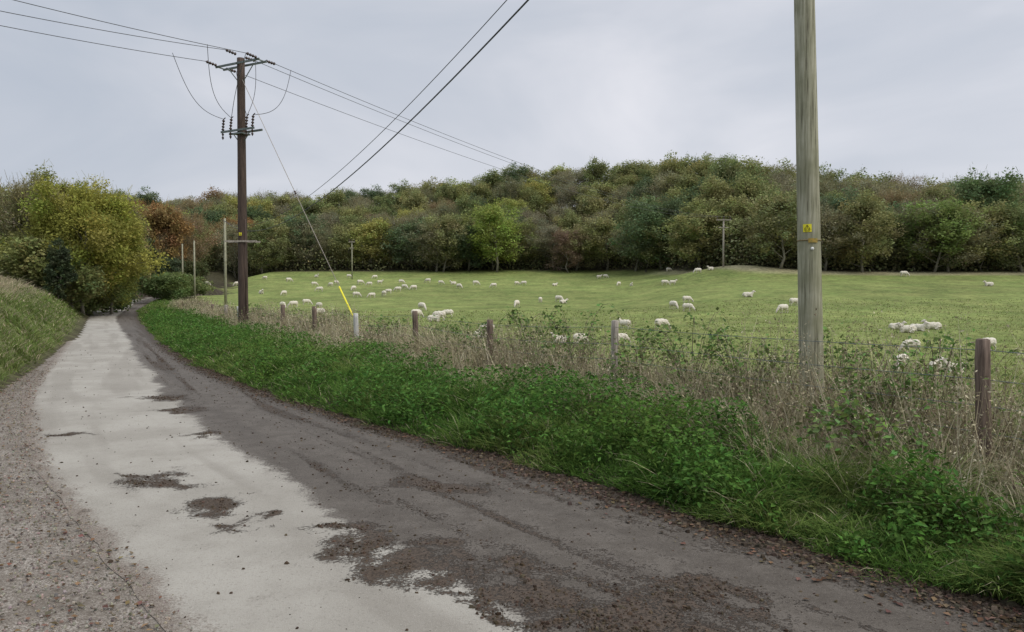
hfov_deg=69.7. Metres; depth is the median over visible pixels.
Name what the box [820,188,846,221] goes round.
tree
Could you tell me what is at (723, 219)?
utility pole
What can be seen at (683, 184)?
tree
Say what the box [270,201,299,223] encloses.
tree
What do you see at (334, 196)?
tree
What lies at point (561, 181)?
tree
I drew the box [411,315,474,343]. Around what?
bramble bush
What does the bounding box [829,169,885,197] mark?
tree
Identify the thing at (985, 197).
tree
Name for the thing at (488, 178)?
tree
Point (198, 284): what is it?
hedge bush
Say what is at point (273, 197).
tree
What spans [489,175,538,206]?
tree
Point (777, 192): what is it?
tree
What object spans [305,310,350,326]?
bramble bush
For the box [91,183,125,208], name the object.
tree
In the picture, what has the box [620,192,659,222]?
tree
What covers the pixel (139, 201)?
tree
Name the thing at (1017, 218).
tree
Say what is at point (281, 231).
tree
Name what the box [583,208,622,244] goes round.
tree
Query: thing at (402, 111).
overhead cable
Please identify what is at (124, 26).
overhead wire
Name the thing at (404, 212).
tree
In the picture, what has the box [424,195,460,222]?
tree
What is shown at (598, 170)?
tree
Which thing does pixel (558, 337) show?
sheep
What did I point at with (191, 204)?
tree
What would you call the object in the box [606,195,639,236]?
tree
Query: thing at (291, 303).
sheep
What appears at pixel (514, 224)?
tree
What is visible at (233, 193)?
tree
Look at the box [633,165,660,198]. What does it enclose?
tree
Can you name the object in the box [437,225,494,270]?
tree
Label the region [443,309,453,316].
sheep
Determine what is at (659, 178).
tree
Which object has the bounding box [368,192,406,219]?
tree
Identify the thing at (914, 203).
tree
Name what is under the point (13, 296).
bank grass
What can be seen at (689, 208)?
tree
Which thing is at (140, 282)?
hedge bush
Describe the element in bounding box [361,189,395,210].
tree
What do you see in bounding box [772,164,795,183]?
tree
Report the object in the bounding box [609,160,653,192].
tree
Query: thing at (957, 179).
tree
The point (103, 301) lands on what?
hedge bush
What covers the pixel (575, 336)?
sheep
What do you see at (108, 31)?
overhead wire
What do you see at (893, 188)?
tree
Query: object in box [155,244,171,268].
hedge bush
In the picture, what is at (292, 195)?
tree
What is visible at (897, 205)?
tree
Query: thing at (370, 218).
tree
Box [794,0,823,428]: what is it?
utility pole
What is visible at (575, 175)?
tree
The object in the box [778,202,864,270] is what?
tree
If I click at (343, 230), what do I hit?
tree
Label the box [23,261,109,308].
hedge bush
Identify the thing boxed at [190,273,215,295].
hedge bush
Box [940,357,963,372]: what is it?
sheep
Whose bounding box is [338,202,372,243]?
tree
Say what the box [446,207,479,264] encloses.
tree
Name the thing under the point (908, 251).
tree
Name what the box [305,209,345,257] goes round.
tree
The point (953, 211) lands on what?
tree
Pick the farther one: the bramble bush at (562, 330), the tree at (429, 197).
the tree at (429, 197)
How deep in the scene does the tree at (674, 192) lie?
156.69 m
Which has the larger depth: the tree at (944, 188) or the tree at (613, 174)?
the tree at (613, 174)
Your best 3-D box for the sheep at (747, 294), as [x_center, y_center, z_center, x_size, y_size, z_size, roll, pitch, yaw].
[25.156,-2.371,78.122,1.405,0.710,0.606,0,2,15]
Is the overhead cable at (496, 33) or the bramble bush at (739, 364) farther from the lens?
the overhead cable at (496, 33)
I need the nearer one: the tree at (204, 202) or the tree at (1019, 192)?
the tree at (1019, 192)
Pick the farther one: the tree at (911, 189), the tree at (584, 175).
the tree at (584, 175)
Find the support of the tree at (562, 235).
on the ground at (586, 290)
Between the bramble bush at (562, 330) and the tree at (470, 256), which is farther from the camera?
the tree at (470, 256)
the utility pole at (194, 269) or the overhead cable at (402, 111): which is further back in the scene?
the utility pole at (194, 269)
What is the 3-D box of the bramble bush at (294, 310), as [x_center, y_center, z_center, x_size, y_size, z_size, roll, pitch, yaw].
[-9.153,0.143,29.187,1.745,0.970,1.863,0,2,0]
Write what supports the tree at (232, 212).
on the ground at (586, 290)
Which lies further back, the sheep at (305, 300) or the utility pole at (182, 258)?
the utility pole at (182, 258)
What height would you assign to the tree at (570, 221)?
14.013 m
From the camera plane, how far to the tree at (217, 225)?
176.22 m
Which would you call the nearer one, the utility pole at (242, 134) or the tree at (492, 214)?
the utility pole at (242, 134)
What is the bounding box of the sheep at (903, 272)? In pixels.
[900,271,909,275]
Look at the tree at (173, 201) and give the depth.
218.42 m
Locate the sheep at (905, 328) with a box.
[895,322,916,332]
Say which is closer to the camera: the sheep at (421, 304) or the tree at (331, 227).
the sheep at (421, 304)
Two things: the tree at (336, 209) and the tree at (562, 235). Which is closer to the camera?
the tree at (562, 235)
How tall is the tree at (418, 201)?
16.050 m
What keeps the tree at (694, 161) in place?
on the ground at (586, 290)
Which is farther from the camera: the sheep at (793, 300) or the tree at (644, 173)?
the tree at (644, 173)
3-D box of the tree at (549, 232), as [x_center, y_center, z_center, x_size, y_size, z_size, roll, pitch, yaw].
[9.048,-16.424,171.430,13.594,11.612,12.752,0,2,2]
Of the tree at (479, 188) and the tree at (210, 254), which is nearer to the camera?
the tree at (210, 254)
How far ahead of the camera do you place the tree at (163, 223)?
126.86 m
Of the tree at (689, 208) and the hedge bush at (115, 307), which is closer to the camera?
the hedge bush at (115, 307)
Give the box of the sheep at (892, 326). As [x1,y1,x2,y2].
[888,321,906,329]
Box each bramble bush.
[235,303,264,316]
[259,308,305,323]
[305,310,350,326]
[366,314,406,339]
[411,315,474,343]
[437,317,502,352]
[483,306,571,362]
[519,300,628,370]
[598,326,684,383]
[628,307,760,392]
[691,326,797,405]
[776,323,910,399]
[792,385,965,464]
[805,351,951,430]
[865,328,992,414]
[991,344,1023,427]
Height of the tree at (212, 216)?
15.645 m
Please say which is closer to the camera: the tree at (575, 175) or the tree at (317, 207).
the tree at (317, 207)
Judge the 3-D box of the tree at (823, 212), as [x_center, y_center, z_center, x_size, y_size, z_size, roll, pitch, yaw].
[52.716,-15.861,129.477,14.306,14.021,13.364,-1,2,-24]
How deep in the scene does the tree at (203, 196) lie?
230.66 m
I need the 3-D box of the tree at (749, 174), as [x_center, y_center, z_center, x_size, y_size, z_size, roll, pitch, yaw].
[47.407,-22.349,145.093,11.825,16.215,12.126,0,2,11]
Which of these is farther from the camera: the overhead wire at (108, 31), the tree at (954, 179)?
the tree at (954, 179)
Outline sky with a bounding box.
[0,0,1023,208]
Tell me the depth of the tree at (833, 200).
127.23 m
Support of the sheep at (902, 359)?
on the ground at (586, 290)
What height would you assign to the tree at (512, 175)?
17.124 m
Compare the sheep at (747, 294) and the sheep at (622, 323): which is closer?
the sheep at (622, 323)
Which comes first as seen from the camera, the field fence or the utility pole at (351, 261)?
the field fence
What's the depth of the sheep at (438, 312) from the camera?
59.46 m
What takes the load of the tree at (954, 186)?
on the ground at (586, 290)
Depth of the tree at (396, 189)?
233.69 m
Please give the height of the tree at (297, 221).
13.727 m
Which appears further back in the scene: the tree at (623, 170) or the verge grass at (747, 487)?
the tree at (623, 170)
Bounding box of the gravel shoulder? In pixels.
[0,342,165,631]
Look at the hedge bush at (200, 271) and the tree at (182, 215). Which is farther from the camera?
the tree at (182, 215)
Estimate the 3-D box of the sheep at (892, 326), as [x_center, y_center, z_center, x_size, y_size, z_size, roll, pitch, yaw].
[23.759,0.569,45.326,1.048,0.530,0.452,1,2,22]
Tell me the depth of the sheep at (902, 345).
35.99 m
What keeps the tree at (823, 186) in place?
on the ground at (586, 290)
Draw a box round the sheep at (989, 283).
[983,281,993,285]
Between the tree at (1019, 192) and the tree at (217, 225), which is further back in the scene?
the tree at (217, 225)
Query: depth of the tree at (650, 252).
146.92 m
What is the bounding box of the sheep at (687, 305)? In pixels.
[682,303,695,310]
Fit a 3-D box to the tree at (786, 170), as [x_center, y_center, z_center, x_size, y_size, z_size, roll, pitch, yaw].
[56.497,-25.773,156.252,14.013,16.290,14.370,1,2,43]
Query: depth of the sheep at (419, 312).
62.91 m
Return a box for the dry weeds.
[169,294,1023,542]
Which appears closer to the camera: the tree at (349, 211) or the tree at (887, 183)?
the tree at (887, 183)
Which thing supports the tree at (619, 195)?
on the ground at (586, 290)
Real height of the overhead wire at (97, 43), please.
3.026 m
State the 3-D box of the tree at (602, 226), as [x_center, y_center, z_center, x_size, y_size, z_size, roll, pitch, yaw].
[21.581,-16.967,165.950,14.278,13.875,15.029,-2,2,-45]
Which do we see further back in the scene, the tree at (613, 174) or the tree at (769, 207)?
the tree at (613, 174)
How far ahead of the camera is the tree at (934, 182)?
164.49 m
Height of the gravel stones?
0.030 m
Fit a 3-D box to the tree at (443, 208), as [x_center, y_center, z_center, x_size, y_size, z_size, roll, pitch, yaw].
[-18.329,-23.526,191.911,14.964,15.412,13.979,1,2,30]
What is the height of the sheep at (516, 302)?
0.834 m
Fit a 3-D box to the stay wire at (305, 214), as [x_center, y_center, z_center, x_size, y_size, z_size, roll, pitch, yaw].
[-7.961,-4.585,26.882,0.080,10.627,10.482,-1,2,-40]
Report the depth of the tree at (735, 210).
132.00 m
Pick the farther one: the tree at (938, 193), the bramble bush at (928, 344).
the tree at (938, 193)
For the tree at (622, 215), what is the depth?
169.23 m
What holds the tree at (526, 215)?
on the ground at (586, 290)
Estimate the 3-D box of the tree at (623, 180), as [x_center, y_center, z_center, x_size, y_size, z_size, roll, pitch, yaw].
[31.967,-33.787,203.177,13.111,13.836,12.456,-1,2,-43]
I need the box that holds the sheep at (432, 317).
[427,313,442,321]
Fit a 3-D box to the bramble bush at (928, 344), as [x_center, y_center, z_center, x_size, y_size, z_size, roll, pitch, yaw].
[3.888,0.668,6.820,1.149,1.137,1.032,0,2,0]
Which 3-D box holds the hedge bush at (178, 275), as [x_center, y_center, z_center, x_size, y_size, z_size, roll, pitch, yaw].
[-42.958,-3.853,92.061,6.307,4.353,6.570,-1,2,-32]
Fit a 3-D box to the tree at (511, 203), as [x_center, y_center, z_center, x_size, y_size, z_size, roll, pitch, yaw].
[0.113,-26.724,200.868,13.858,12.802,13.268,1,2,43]
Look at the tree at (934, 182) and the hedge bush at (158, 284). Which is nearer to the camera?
the hedge bush at (158, 284)
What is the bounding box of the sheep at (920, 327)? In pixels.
[911,322,929,330]
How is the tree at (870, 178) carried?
on the ground at (586, 290)
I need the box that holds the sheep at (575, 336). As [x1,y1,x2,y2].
[573,333,588,346]
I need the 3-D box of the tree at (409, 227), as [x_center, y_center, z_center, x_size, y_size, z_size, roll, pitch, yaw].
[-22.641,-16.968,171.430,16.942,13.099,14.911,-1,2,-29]
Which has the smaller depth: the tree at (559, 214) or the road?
the road
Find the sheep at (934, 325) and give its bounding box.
[921,319,941,329]
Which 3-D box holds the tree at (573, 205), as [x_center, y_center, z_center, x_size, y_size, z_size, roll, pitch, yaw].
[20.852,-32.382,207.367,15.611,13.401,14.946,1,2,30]
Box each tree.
[0,158,99,244]
[0,169,71,243]
[0,171,172,313]
[42,236,78,299]
[69,217,154,314]
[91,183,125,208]
[107,191,152,252]
[112,188,128,195]
[128,186,163,205]
[129,199,148,207]
[132,204,157,213]
[134,196,195,270]
[134,222,155,290]
[136,206,160,245]
[144,239,159,277]
[146,206,223,266]
[160,194,194,214]
[165,202,199,260]
[177,194,212,221]
[183,219,220,263]
[186,203,228,239]
[193,195,224,206]
[196,186,224,202]
[197,219,217,259]
[202,221,236,263]
[204,198,237,243]
[207,189,249,204]
[210,218,256,277]
[211,213,247,252]
[221,214,257,254]
[222,194,237,215]
[237,201,277,226]
[247,190,290,211]
[247,195,278,221]
[247,195,283,223]
[247,214,294,273]
[247,218,302,270]
[253,236,292,271]
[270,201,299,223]
[271,210,311,244]
[272,192,311,214]
[276,212,329,267]
[278,191,311,200]
[281,195,326,221]
[287,222,331,268]
[301,194,330,214]
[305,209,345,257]
[309,214,336,254]
[316,202,345,228]
[322,187,349,212]
[327,222,369,268]
[330,214,374,254]
[334,189,367,208]
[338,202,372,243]
[340,196,381,214]
[342,191,376,212]
[342,217,396,269]
[348,183,386,204]
[356,210,394,258]
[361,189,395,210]
[363,208,405,265]
[366,201,397,240]
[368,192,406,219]
[380,217,442,269]
[385,207,438,265]
[386,178,413,206]
[391,188,434,227]
[393,184,431,211]
[395,204,427,237]
[399,219,461,271]
[408,187,437,211]
[417,211,469,271]
[418,176,451,209]
[422,199,461,222]
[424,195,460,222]
[426,176,463,216]
[436,178,483,204]
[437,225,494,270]
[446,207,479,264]
[454,192,484,241]
[455,175,500,206]
[456,192,488,217]
[459,197,524,271]
[460,178,486,197]
[467,168,509,203]
[469,218,519,269]
[480,214,525,262]
[481,203,526,236]
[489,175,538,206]
[496,196,534,223]
[497,160,534,198]
[498,163,544,197]
[498,214,543,268]
[510,205,551,244]
[513,175,558,221]
[514,183,554,218]
[518,214,550,251]
[524,223,576,267]
[532,170,554,182]
[532,176,560,209]
[540,162,574,199]
[544,179,600,217]
[545,226,589,272]
[546,203,577,227]
[547,165,591,203]
[547,169,576,206]
[548,207,585,254]
[550,227,604,270]
[559,179,606,220]
[561,188,606,229]
[568,165,598,184]
[571,179,621,219]
[573,212,628,269]
[577,156,622,198]
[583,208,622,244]
[598,164,627,199]
[603,183,641,216]
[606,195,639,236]
[607,194,686,271]
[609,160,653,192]
[609,218,653,270]
[610,169,648,201]
[610,201,640,243]
[615,158,658,189]
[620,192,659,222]
[625,216,683,267]
[627,175,666,200]
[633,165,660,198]
[638,165,695,218]
[645,152,696,197]
[646,158,695,180]
[653,193,696,242]
[654,187,701,231]
[657,170,704,197]
[659,207,735,268]
[671,196,746,263]
[675,153,719,177]
[676,171,736,206]
[682,172,750,233]
[686,152,727,190]
[703,156,749,198]
[705,192,770,257]
[708,153,745,187]
[717,172,783,220]
[719,155,768,182]
[721,197,794,261]
[728,183,824,268]
[730,164,777,225]
[737,183,795,246]
[752,158,795,202]
[760,163,795,190]
[769,176,796,194]
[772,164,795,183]
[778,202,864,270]
[785,196,843,251]
[792,166,837,195]
[793,170,850,196]
[819,162,847,185]
[820,185,884,265]
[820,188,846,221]
[825,163,895,192]
[826,185,908,271]
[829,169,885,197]
[837,173,887,201]
[838,207,921,269]
[845,190,884,259]
[847,183,887,196]
[874,175,910,190]
[876,185,926,211]
[876,198,915,259]
[879,181,909,195]
[881,201,962,270]
[884,180,931,202]
[885,193,957,259]
[888,171,927,189]
[894,196,989,271]
[897,197,1004,271]
[907,179,960,205]
[913,177,947,188]
[918,180,957,198]
[940,182,964,190]
[942,175,966,183]
[946,195,1020,271]
[947,174,992,185]
[949,164,1023,268]
[959,188,1023,255]
[977,201,1023,271]
[997,182,1023,210]
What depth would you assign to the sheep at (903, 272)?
112.00 m
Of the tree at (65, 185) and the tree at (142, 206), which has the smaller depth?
the tree at (65, 185)
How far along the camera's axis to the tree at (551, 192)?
216.54 m
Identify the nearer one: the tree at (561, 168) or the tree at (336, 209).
the tree at (336, 209)
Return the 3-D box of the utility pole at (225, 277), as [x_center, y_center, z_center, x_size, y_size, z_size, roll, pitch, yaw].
[-24.133,-4.185,61.910,0.240,8.026,0.228,0,2,0]
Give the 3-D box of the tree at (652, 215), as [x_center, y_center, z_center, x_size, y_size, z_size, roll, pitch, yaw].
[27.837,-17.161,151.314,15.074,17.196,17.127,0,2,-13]
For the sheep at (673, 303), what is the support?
on the ground at (586, 290)
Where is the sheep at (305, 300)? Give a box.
[302,299,312,304]
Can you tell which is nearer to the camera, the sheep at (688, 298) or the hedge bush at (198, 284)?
the sheep at (688, 298)
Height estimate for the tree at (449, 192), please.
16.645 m
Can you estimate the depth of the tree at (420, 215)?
176.47 m
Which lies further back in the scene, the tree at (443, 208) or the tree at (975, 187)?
the tree at (443, 208)
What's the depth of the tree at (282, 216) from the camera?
192.68 m
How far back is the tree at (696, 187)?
155.08 m
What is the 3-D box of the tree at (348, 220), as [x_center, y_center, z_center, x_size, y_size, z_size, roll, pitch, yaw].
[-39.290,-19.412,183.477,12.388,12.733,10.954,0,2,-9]
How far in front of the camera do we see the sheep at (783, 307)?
58.70 m
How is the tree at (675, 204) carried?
on the ground at (586, 290)
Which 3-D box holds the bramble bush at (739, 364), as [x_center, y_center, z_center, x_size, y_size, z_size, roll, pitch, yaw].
[2.589,0.649,7.951,1.206,1.075,1.195,1,2,36]
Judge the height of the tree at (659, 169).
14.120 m
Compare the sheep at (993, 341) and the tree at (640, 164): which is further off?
the tree at (640, 164)
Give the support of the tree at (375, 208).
on the ground at (586, 290)
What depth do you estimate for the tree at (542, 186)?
208.11 m
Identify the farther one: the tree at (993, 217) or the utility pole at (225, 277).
the tree at (993, 217)
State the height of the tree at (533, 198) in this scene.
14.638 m
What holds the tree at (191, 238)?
on the ground at (586, 290)
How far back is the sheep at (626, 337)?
39.81 m
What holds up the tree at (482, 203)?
on the ground at (586, 290)
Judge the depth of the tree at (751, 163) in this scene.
160.22 m
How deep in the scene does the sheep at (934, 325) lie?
45.14 m
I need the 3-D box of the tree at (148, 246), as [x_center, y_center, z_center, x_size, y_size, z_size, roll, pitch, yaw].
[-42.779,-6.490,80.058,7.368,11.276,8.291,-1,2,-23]
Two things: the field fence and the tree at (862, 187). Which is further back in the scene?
the tree at (862, 187)
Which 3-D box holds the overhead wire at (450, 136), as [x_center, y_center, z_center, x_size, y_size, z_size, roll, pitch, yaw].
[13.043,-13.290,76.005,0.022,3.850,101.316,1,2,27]
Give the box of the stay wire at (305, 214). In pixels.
[242,80,359,331]
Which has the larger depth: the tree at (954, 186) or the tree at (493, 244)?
the tree at (493, 244)
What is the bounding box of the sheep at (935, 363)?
[927,357,941,369]
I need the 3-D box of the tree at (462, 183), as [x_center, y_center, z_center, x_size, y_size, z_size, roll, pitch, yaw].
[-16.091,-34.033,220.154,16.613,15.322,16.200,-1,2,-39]
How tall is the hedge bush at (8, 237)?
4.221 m
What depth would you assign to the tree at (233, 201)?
208.58 m
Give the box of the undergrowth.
[195,180,1023,276]
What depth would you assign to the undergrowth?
135.73 m
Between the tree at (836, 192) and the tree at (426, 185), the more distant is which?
the tree at (426, 185)
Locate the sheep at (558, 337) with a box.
[550,332,566,342]
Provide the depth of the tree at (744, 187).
139.19 m
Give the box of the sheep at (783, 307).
[776,304,788,312]
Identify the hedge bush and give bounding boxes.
[0,230,41,275]
[0,230,82,286]
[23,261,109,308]
[66,268,132,315]
[96,251,149,308]
[96,271,138,311]
[137,272,188,300]
[148,269,193,298]
[154,255,187,274]
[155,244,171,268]
[165,270,207,297]
[181,258,210,278]
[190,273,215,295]
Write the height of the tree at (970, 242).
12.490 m
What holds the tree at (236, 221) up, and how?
on the ground at (586, 290)
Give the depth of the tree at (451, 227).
164.21 m
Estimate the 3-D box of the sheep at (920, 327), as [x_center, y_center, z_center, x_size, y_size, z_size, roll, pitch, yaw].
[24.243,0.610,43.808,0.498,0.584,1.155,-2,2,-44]
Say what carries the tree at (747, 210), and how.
on the ground at (586, 290)
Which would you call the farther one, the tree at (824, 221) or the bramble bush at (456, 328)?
the tree at (824, 221)
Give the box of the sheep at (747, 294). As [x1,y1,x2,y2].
[742,290,755,296]
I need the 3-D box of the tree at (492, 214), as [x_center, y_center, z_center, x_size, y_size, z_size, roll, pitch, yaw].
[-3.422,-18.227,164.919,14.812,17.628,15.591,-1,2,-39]
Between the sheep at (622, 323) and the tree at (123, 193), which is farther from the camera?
the tree at (123, 193)
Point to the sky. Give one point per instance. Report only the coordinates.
(933, 88)
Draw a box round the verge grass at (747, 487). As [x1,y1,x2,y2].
[135,297,1023,605]
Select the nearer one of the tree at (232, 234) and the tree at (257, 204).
the tree at (232, 234)
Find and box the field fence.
[198,303,1023,468]
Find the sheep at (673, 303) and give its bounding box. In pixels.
[669,301,677,308]
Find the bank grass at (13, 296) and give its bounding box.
[0,271,85,384]
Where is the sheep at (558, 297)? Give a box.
[555,295,563,301]
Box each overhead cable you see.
[222,0,506,225]
[225,0,528,230]
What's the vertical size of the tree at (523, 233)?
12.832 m
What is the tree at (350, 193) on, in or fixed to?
on the ground at (586, 290)
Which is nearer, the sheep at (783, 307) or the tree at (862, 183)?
the sheep at (783, 307)
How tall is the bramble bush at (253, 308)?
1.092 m
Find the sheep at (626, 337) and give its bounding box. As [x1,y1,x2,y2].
[618,333,629,343]
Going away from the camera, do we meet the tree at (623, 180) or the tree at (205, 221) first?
the tree at (205, 221)
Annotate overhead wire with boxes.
[0,25,205,61]
[1,11,224,49]
[14,0,244,52]
[245,75,696,216]
[256,61,716,216]
[276,64,709,215]
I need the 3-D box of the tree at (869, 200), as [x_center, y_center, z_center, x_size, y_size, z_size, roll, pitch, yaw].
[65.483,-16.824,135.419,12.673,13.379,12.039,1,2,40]
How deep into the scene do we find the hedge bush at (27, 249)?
45.70 m
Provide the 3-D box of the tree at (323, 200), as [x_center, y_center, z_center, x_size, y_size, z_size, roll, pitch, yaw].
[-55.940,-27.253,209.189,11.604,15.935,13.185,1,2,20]
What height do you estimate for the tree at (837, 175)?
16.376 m
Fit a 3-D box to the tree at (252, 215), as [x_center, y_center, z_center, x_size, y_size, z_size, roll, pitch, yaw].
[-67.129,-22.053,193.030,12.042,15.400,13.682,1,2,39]
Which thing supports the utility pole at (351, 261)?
on the ground at (586, 290)
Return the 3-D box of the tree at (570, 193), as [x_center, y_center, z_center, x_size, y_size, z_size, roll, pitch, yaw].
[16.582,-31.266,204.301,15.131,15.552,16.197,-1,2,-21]
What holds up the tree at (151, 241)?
on the ground at (586, 290)
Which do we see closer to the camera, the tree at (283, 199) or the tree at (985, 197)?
the tree at (985, 197)
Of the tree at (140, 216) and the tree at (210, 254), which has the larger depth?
the tree at (210, 254)
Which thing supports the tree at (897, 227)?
on the ground at (586, 290)
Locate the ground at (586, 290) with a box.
[0,208,1023,605]
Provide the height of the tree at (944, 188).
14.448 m
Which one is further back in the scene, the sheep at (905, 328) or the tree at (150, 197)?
the tree at (150, 197)
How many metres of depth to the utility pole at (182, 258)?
107.73 m
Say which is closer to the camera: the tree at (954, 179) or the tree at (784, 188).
the tree at (784, 188)
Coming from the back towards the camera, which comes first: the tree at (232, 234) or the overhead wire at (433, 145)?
the tree at (232, 234)
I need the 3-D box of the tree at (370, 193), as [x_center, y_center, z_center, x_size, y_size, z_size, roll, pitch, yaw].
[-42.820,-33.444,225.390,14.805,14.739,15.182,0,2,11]
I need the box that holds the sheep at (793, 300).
[789,298,797,305]
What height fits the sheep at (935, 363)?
0.517 m
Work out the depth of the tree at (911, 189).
142.32 m
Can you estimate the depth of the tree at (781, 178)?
149.44 m
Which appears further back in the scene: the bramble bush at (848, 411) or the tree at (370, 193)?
the tree at (370, 193)
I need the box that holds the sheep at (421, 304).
[418,302,426,309]
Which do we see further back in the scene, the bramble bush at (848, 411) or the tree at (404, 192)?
the tree at (404, 192)
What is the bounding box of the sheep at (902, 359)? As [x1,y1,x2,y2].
[896,354,908,369]
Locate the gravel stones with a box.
[0,361,191,631]
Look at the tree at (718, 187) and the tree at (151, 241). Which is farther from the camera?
the tree at (718, 187)
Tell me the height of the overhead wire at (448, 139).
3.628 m
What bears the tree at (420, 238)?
on the ground at (586, 290)
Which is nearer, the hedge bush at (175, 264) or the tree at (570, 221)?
the hedge bush at (175, 264)
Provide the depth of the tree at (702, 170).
172.63 m
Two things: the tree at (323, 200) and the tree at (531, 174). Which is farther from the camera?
the tree at (531, 174)
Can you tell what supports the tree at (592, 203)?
on the ground at (586, 290)
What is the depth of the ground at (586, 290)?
87.11 m
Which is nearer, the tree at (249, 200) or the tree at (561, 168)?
the tree at (249, 200)
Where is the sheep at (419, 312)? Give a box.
[411,309,423,317]
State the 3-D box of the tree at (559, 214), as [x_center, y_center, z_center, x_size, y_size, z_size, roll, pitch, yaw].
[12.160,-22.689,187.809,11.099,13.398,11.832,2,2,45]
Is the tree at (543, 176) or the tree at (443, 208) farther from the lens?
the tree at (543, 176)
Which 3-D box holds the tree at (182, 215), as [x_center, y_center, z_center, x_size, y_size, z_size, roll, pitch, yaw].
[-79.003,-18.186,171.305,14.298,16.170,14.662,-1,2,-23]
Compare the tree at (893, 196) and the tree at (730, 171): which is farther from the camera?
the tree at (730, 171)
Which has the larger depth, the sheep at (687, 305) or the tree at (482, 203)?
the tree at (482, 203)
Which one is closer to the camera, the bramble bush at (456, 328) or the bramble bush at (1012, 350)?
the bramble bush at (1012, 350)
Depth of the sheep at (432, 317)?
58.49 m
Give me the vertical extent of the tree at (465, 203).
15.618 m
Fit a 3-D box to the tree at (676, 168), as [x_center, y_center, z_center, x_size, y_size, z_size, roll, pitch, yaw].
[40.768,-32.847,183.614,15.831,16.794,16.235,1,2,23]
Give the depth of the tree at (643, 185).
185.28 m
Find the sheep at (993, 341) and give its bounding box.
[985,337,996,349]
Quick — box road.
[20,295,1023,631]
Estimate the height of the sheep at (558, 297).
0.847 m
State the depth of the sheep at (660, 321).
46.99 m
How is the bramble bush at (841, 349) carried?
on the ground at (586, 290)
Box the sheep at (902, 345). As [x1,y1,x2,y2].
[898,339,920,352]
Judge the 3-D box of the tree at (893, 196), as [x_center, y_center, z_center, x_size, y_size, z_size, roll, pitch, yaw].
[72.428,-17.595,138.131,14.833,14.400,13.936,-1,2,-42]
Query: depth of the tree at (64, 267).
44.68 m
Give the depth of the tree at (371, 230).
171.16 m
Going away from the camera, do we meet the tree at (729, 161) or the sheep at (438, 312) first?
the sheep at (438, 312)
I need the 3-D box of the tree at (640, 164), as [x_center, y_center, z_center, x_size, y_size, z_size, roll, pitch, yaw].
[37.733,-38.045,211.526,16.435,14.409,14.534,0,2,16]
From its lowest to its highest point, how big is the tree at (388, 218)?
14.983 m
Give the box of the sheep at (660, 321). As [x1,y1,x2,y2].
[654,318,670,329]
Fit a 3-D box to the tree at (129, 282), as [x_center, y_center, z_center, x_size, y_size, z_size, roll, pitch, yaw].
[-29.537,-4.273,53.569,6.966,9.105,6.786,1,2,38]
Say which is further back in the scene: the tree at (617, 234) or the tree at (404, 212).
the tree at (404, 212)
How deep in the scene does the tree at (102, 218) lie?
49.07 m
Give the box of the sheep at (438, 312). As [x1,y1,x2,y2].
[432,311,445,320]
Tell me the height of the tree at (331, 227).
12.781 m
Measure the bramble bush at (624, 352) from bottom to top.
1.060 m
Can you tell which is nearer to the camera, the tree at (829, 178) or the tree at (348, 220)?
the tree at (829, 178)
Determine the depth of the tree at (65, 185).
55.15 m
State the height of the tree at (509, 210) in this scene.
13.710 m
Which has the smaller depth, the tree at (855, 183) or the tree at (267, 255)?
the tree at (855, 183)
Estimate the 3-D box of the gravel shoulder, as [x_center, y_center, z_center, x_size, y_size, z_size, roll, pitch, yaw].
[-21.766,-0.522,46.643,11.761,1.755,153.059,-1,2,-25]
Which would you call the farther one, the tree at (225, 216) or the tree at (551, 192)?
the tree at (551, 192)
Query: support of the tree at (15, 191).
on the ground at (586, 290)
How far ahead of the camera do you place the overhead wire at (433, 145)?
44.61 m
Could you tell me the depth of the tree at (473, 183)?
233.57 m
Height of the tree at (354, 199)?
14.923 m
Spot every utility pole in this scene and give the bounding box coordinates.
[172,44,290,324]
[182,244,182,273]
[193,241,195,298]
[224,218,226,304]
[349,239,354,278]
[716,216,730,266]
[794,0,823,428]
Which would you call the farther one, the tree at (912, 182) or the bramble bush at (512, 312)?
the tree at (912, 182)
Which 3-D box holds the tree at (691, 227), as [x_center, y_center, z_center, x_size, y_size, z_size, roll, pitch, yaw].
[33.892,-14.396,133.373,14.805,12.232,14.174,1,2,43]
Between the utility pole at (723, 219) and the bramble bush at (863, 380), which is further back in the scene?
the utility pole at (723, 219)
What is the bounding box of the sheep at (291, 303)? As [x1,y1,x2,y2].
[287,301,297,306]
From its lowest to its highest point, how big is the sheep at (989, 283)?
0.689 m
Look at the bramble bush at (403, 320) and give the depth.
18.16 m
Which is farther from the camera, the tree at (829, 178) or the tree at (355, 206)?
the tree at (355, 206)
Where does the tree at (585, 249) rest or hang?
on the ground at (586, 290)
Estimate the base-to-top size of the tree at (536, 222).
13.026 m
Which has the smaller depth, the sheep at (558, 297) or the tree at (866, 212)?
the sheep at (558, 297)
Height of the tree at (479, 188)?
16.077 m
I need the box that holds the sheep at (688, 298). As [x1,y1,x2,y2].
[682,296,693,302]
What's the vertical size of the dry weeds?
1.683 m
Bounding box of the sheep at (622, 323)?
[616,318,630,329]
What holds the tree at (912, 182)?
on the ground at (586, 290)
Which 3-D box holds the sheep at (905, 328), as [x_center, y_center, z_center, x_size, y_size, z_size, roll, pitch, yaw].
[22.970,0.674,42.855,1.172,0.592,0.505,0,2,15]
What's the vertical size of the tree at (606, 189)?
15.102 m
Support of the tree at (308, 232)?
on the ground at (586, 290)
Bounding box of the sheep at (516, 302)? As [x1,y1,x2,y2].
[514,300,519,306]

